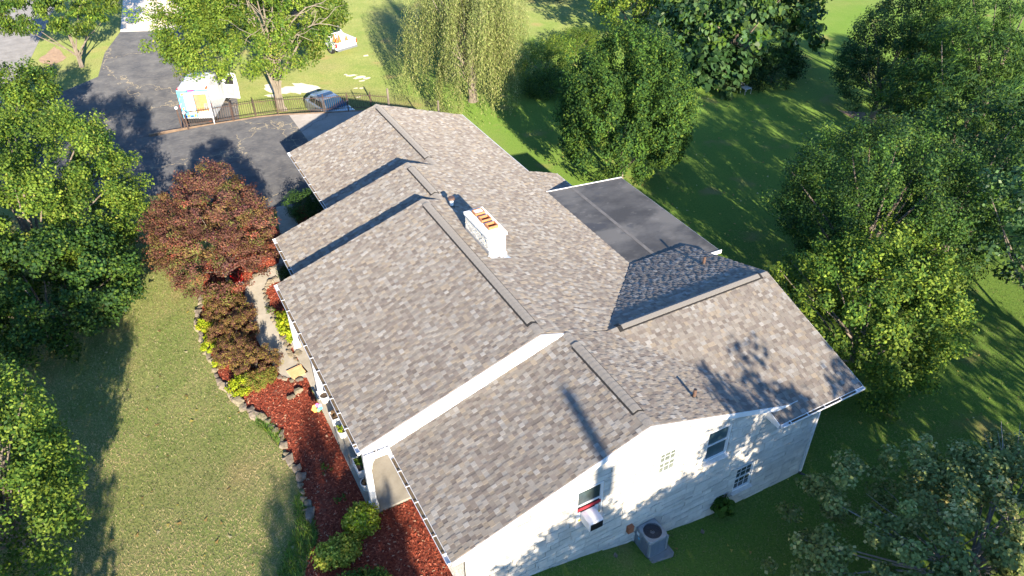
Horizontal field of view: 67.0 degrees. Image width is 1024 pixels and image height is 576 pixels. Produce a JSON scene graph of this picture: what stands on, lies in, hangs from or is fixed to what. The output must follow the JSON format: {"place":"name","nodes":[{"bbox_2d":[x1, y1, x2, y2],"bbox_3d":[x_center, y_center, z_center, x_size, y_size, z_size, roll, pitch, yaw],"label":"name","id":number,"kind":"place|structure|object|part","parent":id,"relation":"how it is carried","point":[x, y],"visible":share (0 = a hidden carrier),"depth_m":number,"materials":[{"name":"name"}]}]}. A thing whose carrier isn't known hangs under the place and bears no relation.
{"place":"outdoors","nodes":[
{"label":"outdoors","id":0,"kind":"place"},
{"bbox_2d":[0,0,53,102],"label":"road","id":1,"kind":"structure","parent":0,"point":[14,48],"depth_m":58.91,"materials":[{"name":"grey asphalt"}]},
{"bbox_2d":[0,30,277,208],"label":"driveway","id":2,"kind":"structure","parent":0,"point":[130,91],"depth_m":47.86,"materials":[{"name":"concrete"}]},
{"bbox_2d":[182,111,188,129],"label":"globe lamp","id":3,"kind":"object","parent":2,"relation":"on","point":[183,112],"visible":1,"depth_m":46.15,"materials":[{"name":"metal"}]},
{"bbox_2d":[176,72,239,123],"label":"cargo van","id":4,"kind":"object","parent":2,"relation":"on","point":[204,93],"visible":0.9,"depth_m":47.13,"materials":[{"name":"painted metal"},{"name":"glass"},{"name":"rubber"}]},
{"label":"rear door","id":5,"kind":"part","parent":4,"relation":"part of","materials":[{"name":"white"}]},
{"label":"rear door","id":6,"kind":"part","parent":4,"relation":"part of","materials":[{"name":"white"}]},
{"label":"front door","id":7,"kind":"part","parent":4,"relation":"part of","materials":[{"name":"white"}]},
{"bbox_2d":[245,204,305,377],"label":"garden path","id":8,"kind":"structure","parent":0,"point":[268,332],"depth_m":32.49,"materials":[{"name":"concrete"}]},
{"bbox_2d":[287,364,307,379],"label":"paving slab","id":9,"kind":"structure","parent":8,"relation":"on","point":[296,372],"depth_m":29.33,"materials":[{"name":"yellow stone"}]},
{"bbox_2d":[0,0,1023,575],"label":"ground","id":10,"kind":"structure","parent":0,"point":[740,168],"depth_m":32.41,"materials":[{"name":"green plant"}]},
{"bbox_2d":[0,55,62,158],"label":"maple tree","id":11,"kind":"object","parent":10,"relation":"on","point":[22,92],"visible":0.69,"depth_m":41.80,"materials":[{"name":"green plant"}]},
{"bbox_2d":[0,352,95,575],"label":"pear tree","id":12,"kind":"object","parent":10,"relation":"on","point":[42,442],"visible":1,"depth_m":20.20,"materials":[{"name":"green plant"}]},
{"bbox_2d":[39,46,65,66],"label":"dirt patch","id":13,"kind":"object","parent":10,"relation":"on","point":[53,55],"visible":0.91,"depth_m":56.59,"materials":[{"name":"brown soil"}]},
{"bbox_2d":[0,0,122,67],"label":"roadside tree","id":14,"kind":"object","parent":10,"relation":"on","point":[9,25],"visible":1,"depth_m":51.54,"materials":[{"name":"green plant"}]},
{"bbox_2d":[0,215,148,373],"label":"pear tree","id":15,"kind":"object","parent":10,"relation":"on","point":[117,290],"visible":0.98,"depth_m":28.36,"materials":[{"name":"green plant"}]},
{"bbox_2d":[0,97,154,319],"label":"pear tree","id":16,"kind":"object","parent":10,"relation":"on","point":[74,184],"visible":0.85,"depth_m":31.29,"materials":[{"name":"green plant"}]},
{"bbox_2d":[120,0,181,31],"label":"drive entrance","id":17,"kind":"object","parent":10,"relation":"on","point":[126,26],"visible":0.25,"depth_m":64.10,"materials":[{"name":"concrete"}]},
{"bbox_2d":[0,197,316,575],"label":"grass","id":18,"kind":"structure","parent":10,"relation":"on","point":[168,460],"depth_m":26.21,"materials":[{"name":"green plant"}]},
{"bbox_2d":[121,0,352,110],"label":"shade tree","id":19,"kind":"object","parent":10,"relation":"on","point":[213,15],"visible":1,"depth_m":46.02,"materials":[{"name":"green plant"}]},
{"bbox_2d":[193,293,314,523],"bbox_3d":[-9.999,3.789,28.591,1.372,0.279,13.890,-21,41,-25],"label":"stone edging","id":20,"kind":"object","parent":10,"relation":"on","point":[300,479],"visible":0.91,"depth_m":27.12,"materials":[{"name":"beige stone"}]},
{"bbox_2d":[149,110,363,136],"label":"kerb","id":21,"kind":"structure","parent":10,"relation":"on","point":[164,132],"depth_m":47.40,"materials":[{"name":"beige concrete"}]},
{"bbox_2d":[174,106,181,128],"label":"globe lamp","id":22,"kind":"object","parent":21,"relation":"on","point":[176,107],"visible":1,"depth_m":46.19,"materials":[{"name":"metal"}]},
{"bbox_2d":[179,102,233,127],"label":"driveway gate","id":23,"kind":"structure","parent":21,"relation":"on","point":[206,113],"depth_m":46.76,"materials":[{"name":"metal"}]},
{"bbox_2d":[230,0,303,26],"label":"background tree","id":24,"kind":"object","parent":10,"relation":"on","point":[294,12],"visible":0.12,"depth_m":66.25,"materials":[{"name":"green plant"}]},
{"bbox_2d":[230,115,311,206],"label":"driveway apron","id":25,"kind":"object","parent":10,"relation":"on","point":[269,143],"visible":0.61,"depth_m":44.52,"materials":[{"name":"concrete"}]},
{"bbox_2d":[264,84,289,93],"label":"gravel patch","id":26,"kind":"object","parent":10,"relation":"on","point":[268,88],"visible":0.62,"depth_m":53.39,"materials":[{"name":"white gravel"}]},
{"bbox_2d":[262,276,299,363],"bbox_3d":[-9.627,1.280,31.961,0.871,0.224,6.238,-14,39,-17],"label":"stone edging","id":27,"kind":"object","parent":10,"relation":"on","point":[274,317],"visible":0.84,"depth_m":31.92,"materials":[{"name":"beige stone"}]},
{"bbox_2d":[266,283,298,358],"bbox_3d":[-8.691,1.318,31.951,1.990,0.001,6.250,-18,40,-22],"label":"mulch bed","id":28,"kind":"object","parent":10,"relation":"on","point":[276,297],"visible":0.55,"depth_m":33.10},
{"bbox_2d":[275,264,290,280],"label":"evergreen shrub","id":29,"kind":"object","parent":28,"relation":"on","point":[281,273],"visible":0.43,"depth_m":33.72,"materials":[{"name":"green plant"}]},
{"bbox_2d":[274,310,297,342],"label":"perennial","id":30,"kind":"object","parent":28,"relation":"on","point":[284,323],"visible":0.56,"depth_m":30.82,"materials":[{"name":"yellow plant"}]},
{"bbox_2d":[293,350,302,357],"bbox_3d":[-8.354,2.567,30.214,0.368,0.181,0.413,-3,37,-4],"label":"stone edging","id":31,"kind":"object","parent":28,"relation":"on","point":[298,353],"visible":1,"depth_m":30.11,"materials":[{"name":"beige stone"}]},
{"bbox_2d":[253,414,319,575],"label":"tall grass","id":32,"kind":"structure","parent":10,"relation":"on","point":[299,503],"depth_m":23.47,"materials":[{"name":"green plant"}]},
{"bbox_2d":[283,86,300,93],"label":"gravel patch","id":33,"kind":"object","parent":10,"relation":"on","point":[291,89],"visible":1,"depth_m":54.14,"materials":[{"name":"white gravel"}]},
{"bbox_2d":[294,206,312,224],"bbox_3d":[-10.057,-3.145,38.006,1.120,0.103,3.870,-18,40,-22],"label":"side mulch bed","id":34,"kind":"object","parent":10,"relation":"on","point":[305,218],"visible":0.04,"depth_m":38.49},
{"bbox_2d":[281,187,322,222],"bbox_3d":[-10.020,-4.086,37.963,2.274,2.008,2.438,22,42,27],"label":"evergreen shrub","id":35,"kind":"object","parent":34,"relation":"on","point":[308,205],"visible":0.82,"depth_m":37.50,"materials":[{"name":"green plant"}]},
{"bbox_2d":[292,83,319,93],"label":"gravel patch","id":36,"kind":"object","parent":10,"relation":"on","point":[303,88],"visible":0.93,"depth_m":55.09,"materials":[{"name":"white gravel"}]},
{"bbox_2d":[289,111,362,140],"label":"parking slab","id":37,"kind":"structure","parent":10,"relation":"on","point":[311,126],"depth_m":47.39,"materials":[{"name":"concrete"}]},
{"bbox_2d":[229,92,387,119],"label":"iron fence","id":38,"kind":"object","parent":37,"relation":"on","point":[347,102],"visible":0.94,"depth_m":47.91,"materials":[{"name":"brown metal"}]},
{"bbox_2d":[386,88,438,111],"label":"wire fence","id":39,"kind":"object","parent":37,"relation":"on","point":[389,103],"visible":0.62,"depth_m":47.35,"materials":[{"name":"black metal"}]},
{"bbox_2d":[199,226,452,575],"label":"mulch bed","id":40,"kind":"object","parent":10,"relation":"on","point":[349,500],"visible":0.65,"depth_m":25.24,"materials":[{"name":"red wood"}]},
{"bbox_2d":[194,318,216,332],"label":"perennial","id":41,"kind":"object","parent":40,"relation":"on","point":[202,323],"visible":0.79,"depth_m":31.20,"materials":[{"name":"yellow plant"}]},
{"bbox_2d":[135,157,281,305],"bbox_3d":[-12.643,-2.189,32.546,5.890,5.524,6.630,-18,40,-22],"label":"red maple","id":42,"kind":"object","parent":40,"relation":"on","point":[182,235],"visible":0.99,"depth_m":31.42,"materials":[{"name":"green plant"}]},
{"bbox_2d":[200,337,221,353],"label":"perennial","id":43,"kind":"object","parent":40,"relation":"on","point":[203,348],"visible":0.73,"depth_m":30.25,"materials":[{"name":"yellow plant"}]},
{"bbox_2d":[211,356,227,367],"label":"perennial","id":44,"kind":"object","parent":40,"relation":"on","point":[215,364],"visible":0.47,"depth_m":29.52,"materials":[{"name":"yellow plant"}]},
{"bbox_2d":[201,280,244,312],"bbox_3d":[-12.098,0.488,32.419,1.682,1.367,1.656,-18,40,-22],"label":"barberry bush","id":45,"kind":"object","parent":40,"relation":"on","point":[206,300],"visible":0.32,"depth_m":32.13,"materials":[{"name":"brown plant"}]},
{"bbox_2d":[199,295,258,328],"bbox_3d":[-11.552,1.010,31.672,2.223,1.420,1.611,-18,40,-22],"label":"barberry bush","id":46,"kind":"object","parent":40,"relation":"on","point":[242,306],"visible":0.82,"depth_m":31.32,"materials":[{"name":"brown plant"}]},
{"bbox_2d":[205,309,259,347],"bbox_3d":[-11.095,1.731,30.680,2.142,1.445,1.603,-18,40,-22],"label":"barberry bush","id":47,"kind":"object","parent":40,"relation":"on","point":[241,322],"visible":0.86,"depth_m":30.44,"materials":[{"name":"brown plant"}]},
{"bbox_2d":[211,332,260,369],"bbox_3d":[-10.517,2.504,29.626,1.869,1.462,1.635,-18,40,-22],"label":"barberry bush","id":48,"kind":"object","parent":40,"relation":"on","point":[227,353],"visible":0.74,"depth_m":29.39,"materials":[{"name":"brown plant"}]},
{"bbox_2d":[230,271,243,286],"bbox_3d":[-11.906,-0.330,33.684,0.567,0.596,0.574,-18,40,-22],"label":"garden ornament","id":49,"kind":"object","parent":40,"relation":"on","point":[235,280],"visible":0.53,"depth_m":33.72,"materials":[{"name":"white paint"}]},
{"bbox_2d":[224,374,252,396],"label":"perennial","id":50,"kind":"object","parent":40,"relation":"on","point":[234,383],"visible":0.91,"depth_m":28.31,"materials":[{"name":"yellow plant"}]},
{"bbox_2d":[231,395,245,411],"bbox_3d":[-9.895,4.173,28.098,0.388,0.265,0.923,-26,44,-30],"label":"stone edging","id":51,"kind":"object","parent":40,"relation":"on","point":[238,399],"visible":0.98,"depth_m":28.03,"materials":[{"name":"beige stone"}]},
{"bbox_2d":[230,341,283,380],"bbox_3d":[-9.643,2.801,29.204,1.979,1.477,1.683,0,37,0],"label":"barberry bush","id":52,"kind":"object","parent":40,"relation":"on","point":[254,354],"visible":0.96,"depth_m":28.95,"materials":[{"name":"brown plant"}]},
{"bbox_2d":[238,366,276,392],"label":"barberry bush","id":53,"kind":"object","parent":40,"relation":"on","point":[259,383],"visible":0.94,"depth_m":28.52,"materials":[{"name":"green plant"}]},
{"bbox_2d":[246,263,283,283],"bbox_3d":[-11.078,-0.669,34.574,0.535,0.192,2.039,28,46,33],"label":"stone edging","id":54,"kind":"object","parent":40,"relation":"on","point":[275,266],"visible":0.67,"depth_m":34.86,"materials":[{"name":"beige stone"}]},
{"bbox_2d":[277,375,302,382],"bbox_3d":[-8.350,3.415,29.061,1.040,0.167,0.287,7,37,9],"label":"stone edging","id":55,"kind":"object","parent":40,"relation":"on","point":[291,380],"visible":0.99,"depth_m":29.03,"materials":[{"name":"beige stone"}]},
{"bbox_2d":[287,387,302,399],"bbox_3d":[-7.985,3.881,28.445,0.271,0.207,0.667,21,42,26],"label":"stone edging","id":56,"kind":"object","parent":40,"relation":"on","point":[298,390],"visible":1,"depth_m":28.41,"materials":[{"name":"beige stone"}]},
{"bbox_2d":[311,403,321,415],"bbox_3d":[-6.862,4.371,27.317,0.380,0.674,0.136,-18,40,-22],"label":"flower spinner","id":57,"kind":"object","parent":40,"relation":"on","point":[314,409],"visible":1,"depth_m":27.21,"materials":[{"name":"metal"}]},
{"bbox_2d":[320,462,333,474],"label":"weed","id":58,"kind":"object","parent":40,"relation":"on","point":[322,466],"visible":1,"depth_m":25.46,"materials":[{"name":"green plant"}]},
{"bbox_2d":[308,531,362,572],"bbox_3d":[-5.140,7.773,22.763,1.609,1.161,1.190,-18,40,-22],"label":"variegated shrub","id":59,"kind":"object","parent":40,"relation":"on","point":[342,550],"visible":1,"depth_m":22.51,"materials":[{"name":"green plant"}]},
{"bbox_2d":[333,493,346,503],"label":"weed","id":60,"kind":"object","parent":40,"relation":"on","point":[339,500],"visible":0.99,"depth_m":24.43,"materials":[{"name":"green plant"}]},
{"bbox_2d":[341,501,382,539],"bbox_3d":[-4.584,7.050,23.633,1.282,1.267,1.212,-18,40,-22],"label":"variegated shrub","id":61,"kind":"object","parent":40,"relation":"on","point":[361,519],"visible":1,"depth_m":23.33,"materials":[{"name":"green plant"}]},
{"bbox_2d":[335,564,392,575],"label":"variegated shrub","id":62,"kind":"object","parent":40,"relation":"on","point":[374,572],"visible":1,"depth_m":21.91,"materials":[{"name":"green plant"}]},
{"bbox_2d":[305,90,353,111],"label":"hatchback car","id":63,"kind":"object","parent":10,"relation":"on","point":[325,93],"visible":0.45,"depth_m":50.23,"materials":[{"name":"silver metal"}]},
{"bbox_2d":[309,25,356,53],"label":"pickup truck","id":64,"kind":"object","parent":10,"relation":"on","point":[349,43],"visible":0.35,"depth_m":61.55,"materials":[{"name":"white metal"}]},
{"bbox_2d":[291,340,410,511],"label":"porch slab","id":65,"kind":"structure","parent":10,"relation":"on","point":[390,489],"depth_m":25.48,"materials":[{"name":"concrete"}]},
{"bbox_2d":[319,391,328,403],"bbox_3d":[-6.760,3.977,27.971,0.370,0.320,0.370,-18,40,-22],"label":"planter","id":66,"kind":"object","parent":65,"relation":"on","point":[323,397],"visible":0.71,"depth_m":27.90,"materials":[{"name":"ceramic"}]},
{"bbox_2d":[328,409,340,425],"bbox_3d":[-6.195,4.497,27.154,0.364,0.458,0.542,-18,40,-22],"label":"planter","id":67,"kind":"object","parent":65,"relation":"on","point":[334,419],"visible":0.71,"depth_m":27.06,"materials":[{"name":"plastic"}]},
{"bbox_2d":[336,424,346,438],"bbox_3d":[-5.838,4.913,26.612,0.370,0.435,0.434,-18,40,-22],"label":"planter","id":68,"kind":"object","parent":65,"relation":"on","point":[341,432],"visible":0.79,"depth_m":26.52,"materials":[{"name":"ceramic"}]},
{"bbox_2d":[351,455,364,477],"bbox_3d":[-4.937,5.771,25.432,0.487,0.461,0.828,-18,40,-22],"label":"planter","id":69,"kind":"object","parent":65,"relation":"on","point":[357,461],"visible":0.59,"depth_m":25.32,"materials":[{"name":"plastic"}]},
{"bbox_2d":[360,477,367,490],"bbox_3d":[-4.652,6.233,24.758,0.406,0.524,0.374,15,40,20],"label":"planter","id":70,"kind":"object","parent":65,"relation":"on","point":[363,483],"visible":0.47,"depth_m":24.68,"materials":[{"name":"ceramic"}]},
{"bbox_2d":[396,0,532,126],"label":"weeping willow","id":71,"kind":"object","parent":10,"relation":"on","point":[488,29],"visible":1,"depth_m":50.20,"materials":[{"name":"green plant"}]},
{"bbox_2d":[508,31,576,84],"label":"bush","id":72,"kind":"object","parent":10,"relation":"on","point":[550,53],"visible":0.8,"depth_m":56.79,"materials":[{"name":"green plant"}]},
{"bbox_2d":[517,64,578,100],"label":"bush","id":73,"kind":"object","parent":10,"relation":"on","point":[553,75],"visible":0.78,"depth_m":54.44,"materials":[{"name":"green plant"}]},
{"bbox_2d":[272,104,865,575],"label":"house","id":74,"kind":"structure","parent":10,"relation":"on","point":[516,366],"depth_m":25.19,"materials":[{"name":"grey"}]},
{"bbox_2d":[574,480,603,528],"bbox_3d":[2.211,6.147,22.006,0.980,1.480,0.179,-18,40,-22],"label":"window","id":75,"kind":"structure","parent":74,"relation":"in","point":[593,493],"depth_m":21.94,"materials":[{"name":"white paint"}]},
{"bbox_2d":[577,499,603,531],"bbox_3d":[2.308,6.512,22.035,0.820,0.520,0.534,-18,40,-22],"label":"window air conditioner","id":76,"kind":"object","parent":74,"relation":"attached to","point":[591,518],"depth_m":21.98,"materials":[{"name":"white paint"}]},
{"bbox_2d":[626,523,634,533],"bbox_3d":[3.634,7.402,23.772,0.200,0.290,0.150,-18,40,-22],"label":"disconnect box","id":77,"kind":"object","parent":74,"relation":"attached to","point":[630,528],"visible":1,"depth_m":23.70,"materials":[{"name":"brown metal"}]},
{"bbox_2d":[656,446,678,481],"bbox_3d":[4.621,5.184,22.908,0.780,1.060,0.179,-18,40,-22],"label":"window","id":78,"kind":"structure","parent":74,"relation":"in","point":[667,467],"depth_m":23.04,"materials":[{"name":"white paint"}]},
{"bbox_2d":[702,423,732,467],"bbox_3d":[6.323,4.815,23.776,1.000,1.420,0.179,-18,40,-22],"label":"window","id":79,"kind":"structure","parent":74,"relation":"in","point":[717,444],"depth_m":23.93,"materials":[{"name":"white paint"}]},
{"bbox_2d":[730,460,754,495],"bbox_3d":[7.722,6.342,25.846,0.890,1.230,0.179,-18,40,-22],"label":"window","id":80,"kind":"structure","parent":74,"relation":"in","point":[744,473],"depth_m":25.99,"materials":[{"name":"white paint"}]},
{"bbox_2d":[544,24,603,56],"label":"bush","id":81,"kind":"object","parent":10,"relation":"on","point":[588,37],"visible":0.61,"depth_m":61.50,"materials":[{"name":"green plant"}]},
{"bbox_2d":[550,18,702,186],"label":"upright tree","id":82,"kind":"object","parent":10,"relation":"on","point":[597,117],"visible":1,"depth_m":40.79,"materials":[{"name":"green plant"}]},
{"bbox_2d":[587,0,670,40],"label":"dogwood tree","id":83,"kind":"object","parent":10,"relation":"on","point":[621,5],"visible":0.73,"depth_m":61.71,"materials":[{"name":"green plant"}]},
{"bbox_2d":[649,544,673,562],"bbox_3d":[4.344,8.334,24.373,1.120,0.465,0.930,-18,40,-22],"label":"condenser pad","id":84,"kind":"object","parent":10,"relation":"on","point":[668,552],"visible":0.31,"depth_m":24.05,"materials":[{"name":"concrete"}]},
{"bbox_2d":[634,518,668,558],"bbox_3d":[4.204,7.798,24.032,0.991,0.794,0.763,-18,40,-22],"label":"condenser","id":85,"kind":"object","parent":84,"relation":"on","point":[651,538],"visible":1,"depth_m":23.88,"materials":[{"name":"grey metal"}]},
{"bbox_2d":[683,38,757,100],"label":"catalpa sapling","id":86,"kind":"object","parent":10,"relation":"on","point":[713,66],"visible":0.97,"depth_m":55.16,"materials":[{"name":"green plant"}]},
{"bbox_2d":[710,494,735,518],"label":"shrub","id":87,"kind":"object","parent":10,"relation":"on","point":[720,506],"visible":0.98,"depth_m":25.56,"materials":[{"name":"green plant"}]},
{"bbox_2d":[650,0,831,69],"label":"catalpa tree","id":88,"kind":"object","parent":10,"relation":"on","point":[681,14],"visible":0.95,"depth_m":55.97,"materials":[{"name":"green plant"}]},
{"bbox_2d":[740,82,751,93],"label":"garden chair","id":89,"kind":"object","parent":10,"relation":"on","point":[745,87],"visible":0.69,"depth_m":56.30,"materials":[{"name":"plastic"}]},
{"bbox_2d":[740,40,810,92],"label":"bush","id":90,"kind":"object","parent":10,"relation":"on","point":[768,68],"visible":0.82,"depth_m":56.50,"materials":[{"name":"green plant"}]},
{"bbox_2d":[839,110,877,125],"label":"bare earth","id":91,"kind":"structure","parent":10,"relation":"on","point":[860,115],"depth_m":53.76,"materials":[{"name":"brown soil"}]},
{"bbox_2d":[763,209,984,423],"bbox_3d":[13.977,0.708,30.309,9.683,7.154,7.768,-18,40,-22],"label":"maple tree","id":92,"kind":"object","parent":10,"relation":"on","point":[952,312],"visible":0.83,"depth_m":28.59,"materials":[{"name":"green plant"}]},
{"bbox_2d":[758,108,1020,317],"bbox_3d":[16.460,-3.426,34.098,9.383,9.538,9.997,-18,40,-22],"label":"maple tree","id":93,"kind":"object","parent":10,"relation":"on","point":[934,207],"visible":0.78,"depth_m":32.41,"materials":[{"name":"green plant"}]},
{"bbox_2d":[828,0,950,118],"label":"dark tree","id":94,"kind":"object","parent":10,"relation":"on","point":[849,56],"visible":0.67,"depth_m":49.72,"materials":[{"name":"green plant"}]},
{"bbox_2d":[760,422,1023,575],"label":"redbud tree","id":95,"kind":"object","parent":10,"relation":"on","point":[958,495],"visible":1,"depth_m":22.61,"materials":[{"name":"green plant"}]},
{"bbox_2d":[870,9,1023,185],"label":"walnut tree","id":96,"kind":"object","parent":10,"relation":"on","point":[1013,64],"visible":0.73,"depth_m":40.99,"materials":[{"name":"green plant"}]},
{"bbox_2d":[891,81,1023,259],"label":"woodland tree","id":97,"kind":"object","parent":10,"relation":"on","point":[1012,126],"visible":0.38,"depth_m":36.30,"materials":[{"name":"green plant"}]},
{"bbox_2d":[894,0,1023,138],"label":"walnut tree","id":98,"kind":"object","parent":10,"relation":"on","point":[955,7],"visible":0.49,"depth_m":45.09,"materials":[{"name":"green plant"}]},
{"bbox_2d":[950,159,1023,289],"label":"silver maple","id":99,"kind":"object","parent":10,"relation":"on","point":[1016,189],"visible":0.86,"depth_m":30.61,"materials":[{"name":"green plant"}]},
{"bbox_2d":[25,78,1021,575],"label":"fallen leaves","id":100,"kind":"object","parent":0,"point":[525,164],"visible":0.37,"depth_m":29.57,"materials":[{"name":"brown plant"}]}
]}

